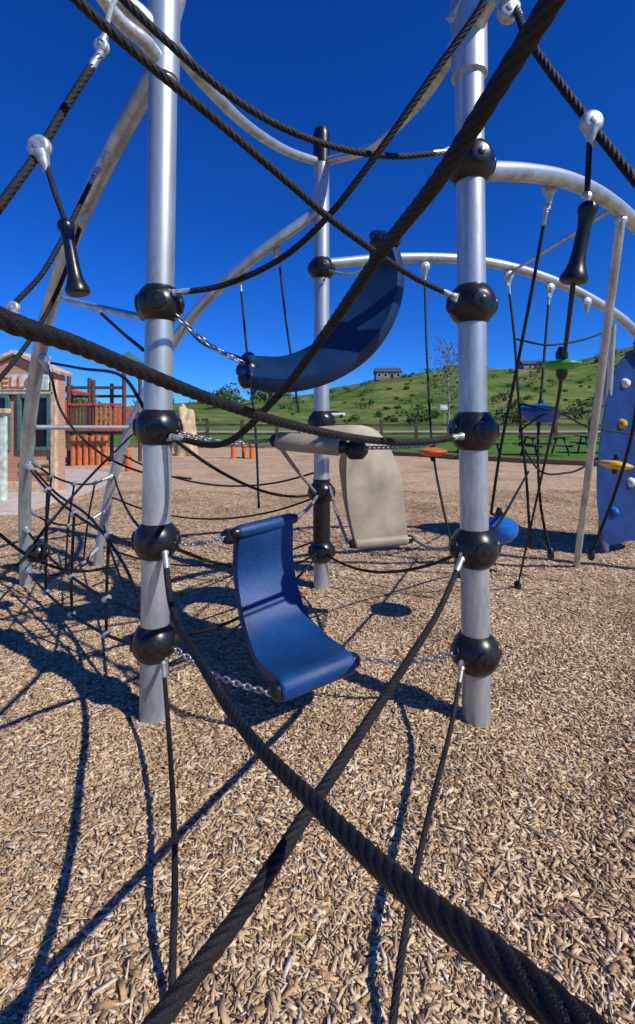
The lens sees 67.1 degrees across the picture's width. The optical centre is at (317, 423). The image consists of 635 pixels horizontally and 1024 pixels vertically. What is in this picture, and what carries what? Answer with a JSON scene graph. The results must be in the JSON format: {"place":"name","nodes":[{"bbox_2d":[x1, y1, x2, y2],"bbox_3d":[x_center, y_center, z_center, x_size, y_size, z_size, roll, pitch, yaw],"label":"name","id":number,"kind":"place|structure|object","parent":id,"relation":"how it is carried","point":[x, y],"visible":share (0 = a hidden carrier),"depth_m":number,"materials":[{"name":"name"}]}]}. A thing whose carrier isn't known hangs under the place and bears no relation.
{"place":"outdoors","nodes":[
{"label":"outdoors","id":0,"kind":"place"},
{"bbox_2d":[0,48,104,214],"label":"climbing rope","id":1,"kind":"object","parent":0,"point":[12,188],"visible":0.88,"depth_m":1.48,"materials":[{"name":"fabric"}]},
{"bbox_2d":[26,134,51,172],"bbox_3d":[-0.831,-0.805,1.430,0.070,0.110,0.049,0,0,0],"label":"rope clamp","id":2,"kind":"object","parent":1,"relation":"attached to","point":[39,147],"visible":0.99,"depth_m":1.42,"materials":[{"name":"metal"}]},
{"bbox_2d":[45,165,66,218],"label":"grip rope","id":3,"kind":"object","parent":2,"relation":"hanging from","point":[58,203],"visible":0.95,"depth_m":1.42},
{"bbox_2d":[57,218,90,297],"bbox_3d":[-0.728,-0.494,1.430,0.094,0.228,0.070,0,0,0],"label":"rope grip","id":4,"kind":"object","parent":3,"relation":"attached to","point":[76,286],"visible":1,"depth_m":1.41,"materials":[{"name":"plastic"}]},
{"bbox_2d":[0,469,121,515],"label":"concrete path","id":5,"kind":"structure","parent":0,"point":[9,506],"depth_m":8.90,"materials":[{"name":"concrete"}]},
{"bbox_2d":[0,408,11,500],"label":"toy shopfront","id":6,"kind":"object","parent":5,"relation":"on","point":[4,454],"visible":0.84,"depth_m":7.96,"materials":[{"name":"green paint"}]},
{"bbox_2d":[0,350,72,491],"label":"playhouse","id":7,"kind":"object","parent":5,"relation":"on","point":[49,451],"visible":0.54,"depth_m":8.97,"materials":[{"name":"paint"}]},
{"bbox_2d":[65,351,143,465],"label":"playground tower","id":8,"kind":"structure","parent":0,"point":[80,451],"depth_m":15.54,"materials":[{"name":"wood"}]},
{"bbox_2d":[0,447,634,1023],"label":"wood chip ground","id":9,"kind":"structure","parent":0,"point":[416,473],"depth_m":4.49,"materials":[{"name":"wood"}]},
{"bbox_2d":[22,458,113,638],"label":"net fittings","id":10,"kind":"object","parent":9,"relation":"on","point":[101,512],"visible":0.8,"depth_m":3.80,"materials":[{"name":"metal"}]},
{"bbox_2d":[18,68,147,586],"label":"arch left front","id":11,"kind":"structure","parent":9,"relation":"on","point":[128,119],"depth_m":3.01,"materials":[{"name":"metal"}]},
{"bbox_2d":[0,226,81,381],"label":"climbing rope","id":12,"kind":"object","parent":11,"relation":"attached to","point":[12,363],"visible":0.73,"depth_m":2.52,"materials":[{"name":"fabric"}]},
{"bbox_2d":[13,171,97,303],"bbox_3d":[-1.286,-0.755,2.208,0.079,1.062,0.588,0,0,38],"label":"climbing rope","id":13,"kind":"object","parent":11,"relation":"attached to","point":[25,292],"visible":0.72,"depth_m":2.25,"materials":[{"name":"fabric"}]},
{"bbox_2d":[29,573,128,644],"bbox_3d":[-1.558,1.127,3.034,0.018,0.210,2.405,0,0,-43],"label":"net row","id":14,"kind":"object","parent":11,"relation":"attached to","point":[108,635],"visible":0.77,"depth_m":2.90,"materials":[{"name":"black fabric"}]},
{"bbox_2d":[30,470,130,544],"bbox_3d":[-1.488,0.454,2.926,0.018,0.291,2.157,0,0,-45],"label":"net row","id":15,"kind":"object","parent":11,"relation":"attached to","point":[79,516],"visible":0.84,"depth_m":2.83,"materials":[{"name":"black fabric"}]},
{"bbox_2d":[0,434,132,576],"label":"net rope","id":16,"kind":"object","parent":15,"relation":"attached to","point":[26,555],"visible":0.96,"depth_m":2.94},
{"bbox_2d":[34,425,129,429],"bbox_3d":[-1.896,0.030,3.925,0.036,0.042,0.849,0,0,28],"label":"cross bar","id":17,"kind":"object","parent":11,"relation":"attached to","point":[56,427],"visible":0.98,"depth_m":3.85,"materials":[{"name":"metal"}]},
{"bbox_2d":[28,532,139,614],"bbox_3d":[-1.545,0.901,3.007,0.018,0.138,2.349,0,0,-44],"label":"net row","id":18,"kind":"object","parent":11,"relation":"attached to","point":[128,608],"visible":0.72,"depth_m":2.73,"materials":[{"name":"black fabric"}]},
{"bbox_2d":[0,533,118,572],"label":"net rope","id":19,"kind":"object","parent":18,"relation":"attached to","point":[10,543],"visible":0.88,"depth_m":2.93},
{"bbox_2d":[28,463,140,608],"bbox_3d":[-1.449,0.597,3.010,0.186,0.591,1.973,0,0,-45],"label":"net rope","id":20,"kind":"object","parent":18,"relation":"attached to","point":[127,571],"visible":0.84,"depth_m":2.92,"materials":[{"name":"fabric"}]},
{"bbox_2d":[139,70,176,724],"bbox_3d":[-0.714,-0.395,2.160,0.185,4.052,0.125,0,0,0],"label":"post","id":21,"kind":"object","parent":9,"relation":"on","point":[160,268],"visible":0.59,"depth_m":2.11,"materials":[{"name":"metal"}]},
{"bbox_2d":[96,0,161,61],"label":"top arm","id":22,"kind":"object","parent":21,"relation":"attached to","point":[142,40],"visible":0.78,"depth_m":1.98},
{"bbox_2d":[116,0,152,33],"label":"top arm","id":23,"kind":"object","parent":21,"relation":"attached to","point":[139,5],"visible":0.33,"depth_m":2.07},
{"bbox_2d":[129,622,179,664],"bbox_3d":[-0.734,0.980,2.160,0.200,0.162,0.200,0,0,35],"label":"ball connector","id":24,"kind":"object","parent":21,"relation":"attached to","point":[151,647],"visible":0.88,"depth_m":2.09,"materials":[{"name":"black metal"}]},
{"bbox_2d":[173,647,271,696],"bbox_3d":[-0.421,1.059,2.062,0.510,0.137,0.022,0,0,19],"label":"chain","id":25,"kind":"object","parent":24,"relation":"attached to","point":[251,687],"visible":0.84,"depth_m":2.04,"materials":[{"name":"metal"}]},
{"bbox_2d":[233,525,347,682],"bbox_3d":[-0.150,0.858,2.399,0.400,0.628,0.688,0,0,-28],"label":"swing seat","id":26,"kind":"object","parent":25,"relation":"attached to","point":[282,631],"visible":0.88,"depth_m":2.52,"materials":[{"name":"plastic"}]},
{"bbox_2d":[236,513,294,538],"bbox_3d":[-0.284,0.556,2.619,0.372,0.090,0.072,0,0,-44],"label":"roll","id":27,"kind":"object","parent":26,"relation":"on","point":[249,529],"visible":0.84,"depth_m":2.58,"materials":[{"name":"plastic"}]},
{"bbox_2d":[276,650,355,701],"bbox_3d":[-0.006,1.096,2.090,0.366,0.134,0.104,0,0,-29],"label":"swing seat lower roll","id":28,"kind":"object","parent":26,"relation":"attached to","point":[306,678],"visible":0.84,"depth_m":2.05,"materials":[{"name":"plastic"}]},
{"bbox_2d":[131,522,180,560],"bbox_3d":[-0.727,0.525,2.160,0.200,0.162,0.200,0,0,35],"label":"hub","id":29,"kind":"object","parent":21,"relation":"attached to","point":[150,543],"visible":0.95,"depth_m":2.09,"materials":[{"name":"black plastic"}]},
{"bbox_2d":[132,410,182,444],"bbox_3d":[-0.720,0.017,2.160,0.200,0.162,0.200,0,0,35],"label":"hub","id":30,"kind":"object","parent":21,"relation":"attached to","point":[154,427],"visible":0.9,"depth_m":2.08,"materials":[{"name":"black plastic"}]},
{"bbox_2d":[46,361,143,408],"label":"net rope","id":31,"kind":"object","parent":30,"relation":"attached to","point":[131,386],"visible":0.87,"depth_m":2.70,"materials":[{"name":"fabric"}]},
{"bbox_2d":[48,365,191,479],"bbox_3d":[-1.382,0.024,3.554,0.145,0.890,1.103,0,0,43],"label":"net rope","id":32,"kind":"object","parent":31,"relation":"attached to","point":[75,430],"visible":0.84,"depth_m":3.24,"materials":[{"name":"fabric"}]},
{"bbox_2d":[168,0,565,447],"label":"climbing rope","id":33,"kind":"object","parent":30,"relation":"attached to","point":[535,27],"visible":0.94,"depth_m":0.72,"materials":[{"name":"fabric"}]},
{"bbox_2d":[134,283,184,322],"bbox_3d":[-0.712,-0.538,2.160,0.200,0.162,0.200,0,0,35],"label":"hub","id":34,"kind":"object","parent":21,"relation":"attached to","point":[155,301],"visible":0.91,"depth_m":2.09,"materials":[{"name":"black plastic"}]},
{"bbox_2d":[60,296,144,320],"bbox_3d":[-1.171,-0.621,2.550,1.028,0.298,0.032,0,0,43],"label":"cross bar","id":35,"kind":"object","parent":34,"relation":"attached to","point":[121,312],"visible":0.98,"depth_m":2.46,"materials":[{"name":"metal"}]},
{"bbox_2d":[174,314,244,364],"bbox_3d":[-0.493,-0.387,2.213,0.345,0.212,0.041,0,0,-31],"label":"chain","id":36,"kind":"object","parent":34,"relation":"hanging from","point":[197,335],"visible":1,"depth_m":2.19,"materials":[{"name":"metal"}]},
{"bbox_2d":[171,0,488,294],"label":"climbing rope","id":37,"kind":"object","parent":34,"relation":"attached to","point":[406,112],"visible":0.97,"depth_m":1.80,"materials":[{"name":"fabric"}]},
{"bbox_2d":[146,0,180,82],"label":"post collar","id":38,"kind":"object","parent":21,"relation":"attached to","point":[166,16],"visible":0.56,"depth_m":2.10,"materials":[{"name":"metal"}]},
{"bbox_2d":[161,660,178,1022],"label":"climbing rope","id":39,"kind":"object","parent":21,"relation":"attached to","point":[172,966],"visible":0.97,"depth_m":1.35,"materials":[{"name":"fabric"}]},
{"bbox_2d":[175,441,316,497],"bbox_3d":[-0.344,0.285,3.008,0.019,0.553,1.864,0,0,24],"label":"rope","id":40,"kind":"object","parent":21,"relation":"attached to","point":[191,452],"visible":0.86,"depth_m":2.70,"materials":[{"name":"black fabric"}]},
{"bbox_2d":[180,43,317,164],"bbox_3d":[-0.380,-1.923,3.039,0.158,0.422,1.784,0,0,22],"label":"ring","id":41,"kind":"object","parent":21,"relation":"attached to","point":[228,109],"visible":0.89,"depth_m":2.92,"materials":[{"name":"metal"}]},
{"bbox_2d":[162,554,608,1023],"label":"climbing rope","id":42,"kind":"object","parent":21,"relation":"attached to","point":[527,984],"visible":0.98,"depth_m":0.45,"materials":[{"name":"fabric"}]},
{"bbox_2d":[173,403,197,455],"bbox_3d":[-5.531,0.477,20.013,0.972,2.644,0.896,0,0,-44],"label":"climbing boulder","id":43,"kind":"object","parent":9,"relation":"on","point":[185,415],"visible":0.53,"depth_m":19.77,"materials":[{"name":"stone"}]},
{"bbox_2d":[93,209,316,566],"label":"arch left back","id":44,"kind":"structure","parent":9,"relation":"on","point":[244,265],"depth_m":4.08,"materials":[{"name":"metal"}]},
{"bbox_3d":[-0.643,-1.210,4.000,0.091,0.145,0.064,0,0,0],"label":"hanger clamp","id":45,"kind":"object","parent":44,"relation":"hanging from","visible":0},
{"bbox_2d":[240,291,259,507],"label":"net rope","id":46,"kind":"object","parent":45,"relation":"hanging from","point":[252,399],"visible":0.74,"depth_m":3.85,"materials":[{"name":"fabric"}]},
{"bbox_2d":[314,160,328,590],"bbox_3d":[0.033,-0.245,3.860,0.125,3.750,0.125,0,0,0],"label":"post back","id":47,"kind":"object","parent":9,"relation":"on","point":[321,317],"visible":0.51,"depth_m":3.81,"materials":[{"name":"metal"}]},
{"bbox_2d":[313,479,329,543],"bbox_3d":[0.033,0.728,3.860,0.138,0.564,0.138,0,0,0],"label":"post sleeve back","id":48,"kind":"object","parent":47,"relation":"attached to","point":[321,523],"visible":0.58,"depth_m":3.80,"materials":[{"name":"black rubber"}]},
{"bbox_2d":[307,256,335,278],"bbox_3d":[0.033,-1.247,3.860,0.208,0.168,0.208,0,0,35],"label":"hub back","id":49,"kind":"object","parent":47,"relation":"attached to","point":[320,266],"visible":0.9,"depth_m":3.78,"materials":[{"name":"black plastic"}]},
{"bbox_2d":[329,267,362,275],"bbox_3d":[0.235,-1.099,3.326,0.029,0.248,1.026,0,0,-16],"label":"chain","id":50,"kind":"object","parent":49,"relation":"attached to","point":[346,274],"visible":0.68,"depth_m":3.41,"materials":[{"name":"metal"}]},
{"bbox_2d":[251,246,404,392],"bbox_3d":[0.068,-0.648,2.535,0.968,0.999,0.375,0,0,-31],"label":"swing seat","id":51,"kind":"object","parent":50,"relation":"hanging from","point":[356,338],"visible":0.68,"depth_m":2.49,"materials":[{"name":"plastic"}]},
{"bbox_2d":[307,542,335,563],"bbox_3d":[0.033,1.027,3.860,0.208,0.168,0.208,0,0,35],"label":"hub back","id":52,"kind":"object","parent":47,"relation":"attached to","point":[322,550],"visible":0.86,"depth_m":3.78,"materials":[{"name":"black rubber"}]},
{"bbox_2d":[307,483,335,502],"bbox_3d":[0.033,0.552,3.860,0.208,0.168,0.208,0,0,35],"label":"hub back","id":53,"kind":"object","parent":47,"relation":"attached to","point":[323,492],"visible":0.79,"depth_m":3.78,"materials":[{"name":"black rubber"}]},
{"bbox_2d":[307,411,335,426],"bbox_3d":[0.033,-0.018,3.860,0.208,0.168,0.208,0,0,35],"label":"hub back","id":54,"kind":"object","parent":47,"relation":"attached to","point":[320,418],"visible":0.73,"depth_m":3.78,"materials":[{"name":"black rubber"}]},
{"bbox_2d":[326,37,450,164],"bbox_3d":[0.459,-1.956,3.052,0.232,0.357,1.767,0,0,-20],"label":"ring","id":55,"kind":"object","parent":47,"relation":"attached to","point":[376,142],"visible":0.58,"depth_m":2.95,"materials":[{"name":"metal"}]},
{"bbox_2d":[326,554,452,573],"bbox_3d":[0.373,0.796,3.016,0.019,0.484,1.821,0,0,-22],"label":"net ring","id":56,"kind":"object","parent":47,"relation":"attached to","point":[449,557],"visible":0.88,"depth_m":2.79,"materials":[{"name":"black fabric"}]},
{"bbox_2d":[455,67,490,726],"bbox_3d":[0.700,-0.395,2.169,0.184,4.052,0.125,0,0,-27],"label":"post","id":57,"kind":"object","parent":9,"relation":"on","point":[472,392],"visible":0.53,"depth_m":2.12,"materials":[{"name":"metal"}]},
{"bbox_2d":[450,0,487,85],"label":"post collar","id":58,"kind":"object","parent":57,"relation":"attached to","point":[471,50],"visible":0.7,"depth_m":2.10,"materials":[{"name":"metal"}]},
{"bbox_2d":[446,282,497,324],"bbox_3d":[0.698,-0.538,2.168,0.212,0.172,0.212,0,0,35],"label":"hub","id":59,"kind":"object","parent":57,"relation":"attached to","point":[477,301],"visible":0.91,"depth_m":2.09,"materials":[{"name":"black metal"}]},
{"bbox_2d":[69,0,456,299],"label":"climbing rope","id":60,"kind":"object","parent":59,"relation":"attached to","point":[100,22],"visible":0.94,"depth_m":1.37,"materials":[{"name":"fabric"}]},
{"bbox_2d":[449,137,496,186],"bbox_3d":[0.690,-1.173,2.164,0.212,0.172,0.212,0,0,35],"label":"hub right","id":61,"kind":"object","parent":57,"relation":"attached to","point":[480,159],"visible":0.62,"depth_m":2.08,"materials":[{"name":"black metal"}]},
{"bbox_2d":[118,0,444,159],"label":"climbing rope","id":62,"kind":"object","parent":61,"relation":"attached to","point":[172,45],"visible":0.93,"depth_m":1.55,"materials":[{"name":"fabric"}]},
{"bbox_2d":[447,412,499,450],"bbox_3d":[0.706,0.033,2.171,0.212,0.172,0.212,0,0,35],"label":"hub","id":63,"kind":"object","parent":57,"relation":"attached to","point":[480,431],"visible":0.94,"depth_m":2.09,"materials":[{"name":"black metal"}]},
{"bbox_2d":[0,306,461,445],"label":"climbing rope","id":64,"kind":"object","parent":63,"relation":"attached to","point":[18,325],"visible":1,"depth_m":0.86,"materials":[{"name":"fabric"}]},
{"bbox_2d":[448,528,500,569],"bbox_3d":[0.713,0.562,2.175,0.212,0.172,0.212,0,0,35],"label":"hub","id":65,"kind":"object","parent":57,"relation":"attached to","point":[480,550],"visible":0.88,"depth_m":2.10,"materials":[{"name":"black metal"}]},
{"bbox_2d":[141,556,464,1023],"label":"climbing rope","id":66,"kind":"object","parent":65,"relation":"attached to","point":[177,995],"visible":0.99,"depth_m":0.71,"materials":[{"name":"fabric"}]},
{"bbox_2d":[450,630,501,677],"bbox_3d":[0.719,1.037,2.178,0.212,0.172,0.212,0,0,35],"label":"hub right","id":67,"kind":"object","parent":57,"relation":"attached to","point":[480,658],"visible":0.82,"depth_m":2.10,"materials":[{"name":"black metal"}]},
{"bbox_2d":[359,650,455,665],"bbox_3d":[0.400,1.055,2.168,0.470,0.081,0.022,0,0,8],"label":"chain","id":68,"kind":"object","parent":67,"relation":"attached to","point":[424,660],"visible":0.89,"depth_m":2.16,"materials":[{"name":"metal"}]},
{"bbox_2d":[388,665,462,1023],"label":"climbing rope","id":69,"kind":"object","parent":67,"relation":"attached to","point":[396,991],"visible":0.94,"depth_m":1.35,"materials":[{"name":"fabric"}]},
{"bbox_2d":[469,0,495,28],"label":"top arm","id":70,"kind":"object","parent":57,"relation":"attached to","point":[483,18],"visible":0.45,"depth_m":2.03},
{"bbox_2d":[330,252,634,337],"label":"curved metal pipe","id":71,"kind":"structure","parent":9,"relation":"on","point":[623,320],"depth_m":4.21,"materials":[{"name":"metal"}]},
{"bbox_2d":[419,261,429,277],"bbox_3d":[0.907,-1.300,4.050,0.091,0.145,0.064,0,0,0],"label":"hanger clamp","id":72,"kind":"object","parent":71,"relation":"hanging from","point":[424,267],"visible":1,"depth_m":4.03,"materials":[{"name":"metal"}]},
{"bbox_2d":[424,286,456,564],"bbox_3d":[0.922,-0.075,3.766,0.109,2.309,0.581,0,0,-12],"label":"net rope","id":73,"kind":"object","parent":72,"relation":"hanging from","point":[431,433],"visible":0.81,"depth_m":3.77,"materials":[{"name":"fabric"}]},
{"bbox_2d":[503,270,513,282],"bbox_3d":[1.705,-1.294,4.270,0.091,0.145,0.064,0,0,0],"label":"hanger clamp","id":74,"kind":"object","parent":71,"relation":"hanging from","point":[508,275],"visible":0.98,"depth_m":4.25,"materials":[{"name":"metal"}]},
{"bbox_2d":[507,285,530,535],"bbox_3d":[1.732,-0.107,4.153,0.092,2.234,0.217,0,0,-39],"label":"net rope","id":75,"kind":"object","parent":74,"relation":"hanging from","point":[519,408],"visible":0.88,"depth_m":4.10,"materials":[{"name":"fabric"}]},
{"bbox_2d":[545,283,554,297],"bbox_3d":[2.146,-1.224,4.420,0.091,0.145,0.064,0,0,0],"label":"hanger clamp","id":76,"kind":"object","parent":71,"relation":"hanging from","point":[549,287],"visible":0.98,"depth_m":4.40,"materials":[{"name":"metal"}]},
{"bbox_2d":[537,296,550,548],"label":"net rope","id":77,"kind":"object","parent":76,"relation":"hanging from","point":[538,436],"visible":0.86,"depth_m":4.20,"materials":[{"name":"fabric"}]},
{"bbox_2d":[521,403,561,423],"bbox_3d":[1.971,-0.090,4.250,0.358,0.179,0.360,0,0,0],"label":"blue step disc","id":78,"kind":"object","parent":77,"relation":"attached to","point":[529,414],"visible":0.77,"depth_m":4.14,"materials":[{"name":"plastic"}]},
{"bbox_2d":[517,283,575,584],"bbox_3d":[1.232,0.445,2.620,0.116,1.748,2.583,0,0,19],"label":"net rope","id":79,"kind":"object","parent":9,"relation":"on","point":[569,312],"visible":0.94,"depth_m":2.33,"materials":[{"name":"fabric"}]},
{"bbox_2d":[541,359,582,370],"bbox_3d":[0.995,-0.240,1.950,0.150,0.045,0.150,0,0,0],"label":"green step disc","id":80,"kind":"object","parent":79,"relation":"on","point":[561,364],"visible":0.86,"depth_m":1.90,"materials":[{"name":"plastic"}]},
{"bbox_2d":[559,200,598,285],"bbox_3d":[0.769,-0.530,1.416,0.099,0.236,0.084,0,0,0],"label":"rope grip","id":81,"kind":"object","parent":79,"relation":"attached to","point":[574,271],"visible":0.98,"depth_m":1.39,"materials":[{"name":"plastic"}]},
{"bbox_2d":[486,161,634,235],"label":"arch right front","id":82,"kind":"structure","parent":9,"relation":"on","point":[565,179],"depth_m":2.48,"materials":[{"name":"metal"}]},
{"bbox_2d":[541,185,556,204],"bbox_3d":[1.248,-1.243,2.580,0.080,0.126,0.056,0,0,0],"label":"hanger clamp","id":83,"kind":"object","parent":82,"relation":"attached to","point":[548,192],"visible":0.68,"depth_m":2.56,"materials":[{"name":"metal"}]},
{"bbox_2d":[490,214,545,513],"bbox_3d":[1.228,-0.276,2.927,0.057,1.776,0.671,0,0,-6],"label":"net rope","id":84,"kind":"object","parent":83,"relation":"hanging from","point":[519,355],"visible":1,"depth_m":2.95,"materials":[{"name":"fabric"}]},
{"bbox_2d":[514,210,610,270],"bbox_3d":[1.782,-1.341,3.600,0.028,0.078,1.302,0,0,-2],"label":"bar","id":85,"kind":"object","parent":82,"relation":"attached to","point":[573,233],"visible":0.79,"depth_m":3.53,"materials":[{"name":"metal"}]},
{"bbox_2d":[573,225,624,567],"bbox_3d":[2.166,0.034,3.750,0.056,2.635,1.640,0,0,20],"label":"metal pole","id":86,"kind":"object","parent":9,"relation":"on","point":[617,245],"visible":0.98,"depth_m":3.53,"materials":[{"name":"metal"}]},
{"bbox_2d":[601,369,608,552],"bbox_3d":[3.018,0.480,5.022,0.070,2.100,0.070,0,0,0],"label":"panel post","id":87,"kind":"object","parent":9,"relation":"on","point":[604,547],"visible":0.09,"depth_m":5.00,"materials":[{"name":"metal"}]},
{"bbox_2d":[597,324,616,547],"bbox_3d":[2.986,0.180,4.950,0.056,2.324,0.581,0,0,18],"label":"metal pole","id":88,"kind":"object","parent":87,"relation":"attached to","point":[610,367],"visible":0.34,"depth_m":4.77,"materials":[{"name":"metal"}]},
{"bbox_2d":[596,350,634,544],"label":"panel board","id":89,"kind":"object","parent":88,"relation":"attached to","point":[620,527],"visible":0.91,"depth_m":4.86,"materials":[{"name":"plastic"}]},
{"bbox_2d":[0,0,634,405],"label":"sky","id":90,"kind":"structure","parent":0,"point":[350,68],"materials":[{"name":"blue"}]},
{"bbox_2d":[313,126,329,160],"bbox_3d":[0.033,-2.240,3.860,0.134,0.300,0.134,0,0,0],"label":"post back cap","id":91,"kind":"object","parent":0,"point":[320,152],"visible":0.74,"depth_m":3.80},
{"bbox_2d":[65,346,634,460],"bbox_3d":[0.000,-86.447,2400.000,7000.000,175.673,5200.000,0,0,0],"label":"grass hills","id":92,"kind":"structure","parent":0,"point":[380,395],"depth_m":120.66,"materials":[{"name":"plant"}]},
{"bbox_2d":[65,444,596,465],"bbox_3d":[-3.832,1.280,22.083,50.423,0.260,9.733,0,0,22],"label":"timber border","id":93,"kind":"object","parent":92,"relation":"on","point":[512,459],"visible":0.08,"depth_m":16.79,"materials":[{"name":"wood"}]},
{"bbox_2d":[65,420,600,439],"bbox_3d":[10.386,0.478,32.999,64.980,1.450,0.219,0,0,0],"label":"wooden fence","id":94,"kind":"object","parent":92,"relation":"on","point":[207,424],"visible":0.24,"depth_m":32.90,"materials":[{"name":"brown wood"}]},
{"bbox_2d":[73,349,622,423],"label":"hillside shrubs","id":95,"kind":"object","parent":92,"relation":"on","point":[436,414],"visible":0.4,"depth_m":108.39,"materials":[{"name":"green plant"}]},
{"bbox_2d":[65,339,634,408],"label":"distant trees","id":96,"kind":"object","parent":92,"relation":"on","point":[263,396],"visible":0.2,"depth_m":161.99,"materials":[{"name":"green plant"}]},
{"bbox_2d":[429,336,458,426],"bbox_3d":[9.486,-2.584,34.649,3.221,7.593,3.157,0,0,-40],"label":"young tree","id":97,"kind":"object","parent":92,"relation":"on","point":[448,377],"visible":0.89,"depth_m":34.46,"materials":[{"name":"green plant"}]},
{"bbox_2d":[512,436,579,455],"bbox_3d":[9.300,0.941,19.600,1.900,0.853,1.705,0,0,-9],"label":"picnic table","id":98,"kind":"object","parent":92,"relation":"on","point":[534,444],"visible":0.9,"depth_m":19.23,"materials":[{"name":"green wood"}]},
{"bbox_2d":[355,535,408,548],"bbox_3d":[0.401,0.742,3.012,0.352,0.078,0.070,0,0,-13],"label":"seat bottom edge","id":99,"kind":"object","parent":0,"point":[388,541],"visible":0.82,"depth_m":2.98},
{"bbox_2d":[298,425,406,540],"bbox_3d":[0.180,0.379,2.857,0.370,0.742,0.876,0,0,40],"label":"hanging seat","id":100,"kind":"object","parent":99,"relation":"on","point":[372,493],"visible":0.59,"depth_m":3.01,"materials":[{"name":"plastic"}]},
{"bbox_2d":[274,432,339,455],"bbox_3d":[-0.049,0.107,2.556,0.366,0.124,0.100,0,0,20],"label":"swing seat end","id":101,"kind":"object","parent":100,"relation":"on","point":[299,442],"visible":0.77,"depth_m":2.52,"materials":[{"name":"plastic"}]},
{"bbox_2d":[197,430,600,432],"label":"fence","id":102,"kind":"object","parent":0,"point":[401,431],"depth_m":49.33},
{"bbox_2d":[513,5,634,188],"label":"climbing rope","id":103,"kind":"object","parent":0,"point":[618,159],"visible":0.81,"depth_m":1.44,"materials":[{"name":"fabric"}]},
{"bbox_2d":[494,0,517,24],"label":"rope clamp","id":104,"kind":"object","parent":103,"relation":"attached to","point":[504,12],"visible":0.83,"depth_m":1.68,"materials":[{"name":"metal"}]},
{"bbox_2d":[579,109,603,147],"bbox_3d":[0.800,-0.862,1.400,0.066,0.105,0.046,0,0,0],"label":"rope clamp","id":105,"kind":"object","parent":103,"relation":"attached to","point":[591,121],"visible":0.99,"depth_m":1.39,"materials":[{"name":"metal"}]},
{"bbox_2d":[598,460,633,469],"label":"yellow step disc","id":106,"kind":"object","parent":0,"point":[614,464],"visible":0.94,"depth_m":3.68,"materials":[{"name":"plastic"}]},
{"bbox_2d":[592,405,634,550],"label":"net rope","id":107,"kind":"object","parent":106,"relation":"attached to","point":[617,484],"visible":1,"depth_m":3.65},
{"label":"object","id":108,"kind":"object","parent":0,"visible":0},
{"bbox_2d":[489,515,518,543],"bbox_3d":[1.138,0.660,3.000,0.230,0.170,0.230,0,0,0],"label":"blue step pod","id":109,"kind":"object","parent":108,"relation":"on","point":[507,531],"visible":0.59,"depth_m":2.91,"materials":[{"name":"plastic"}]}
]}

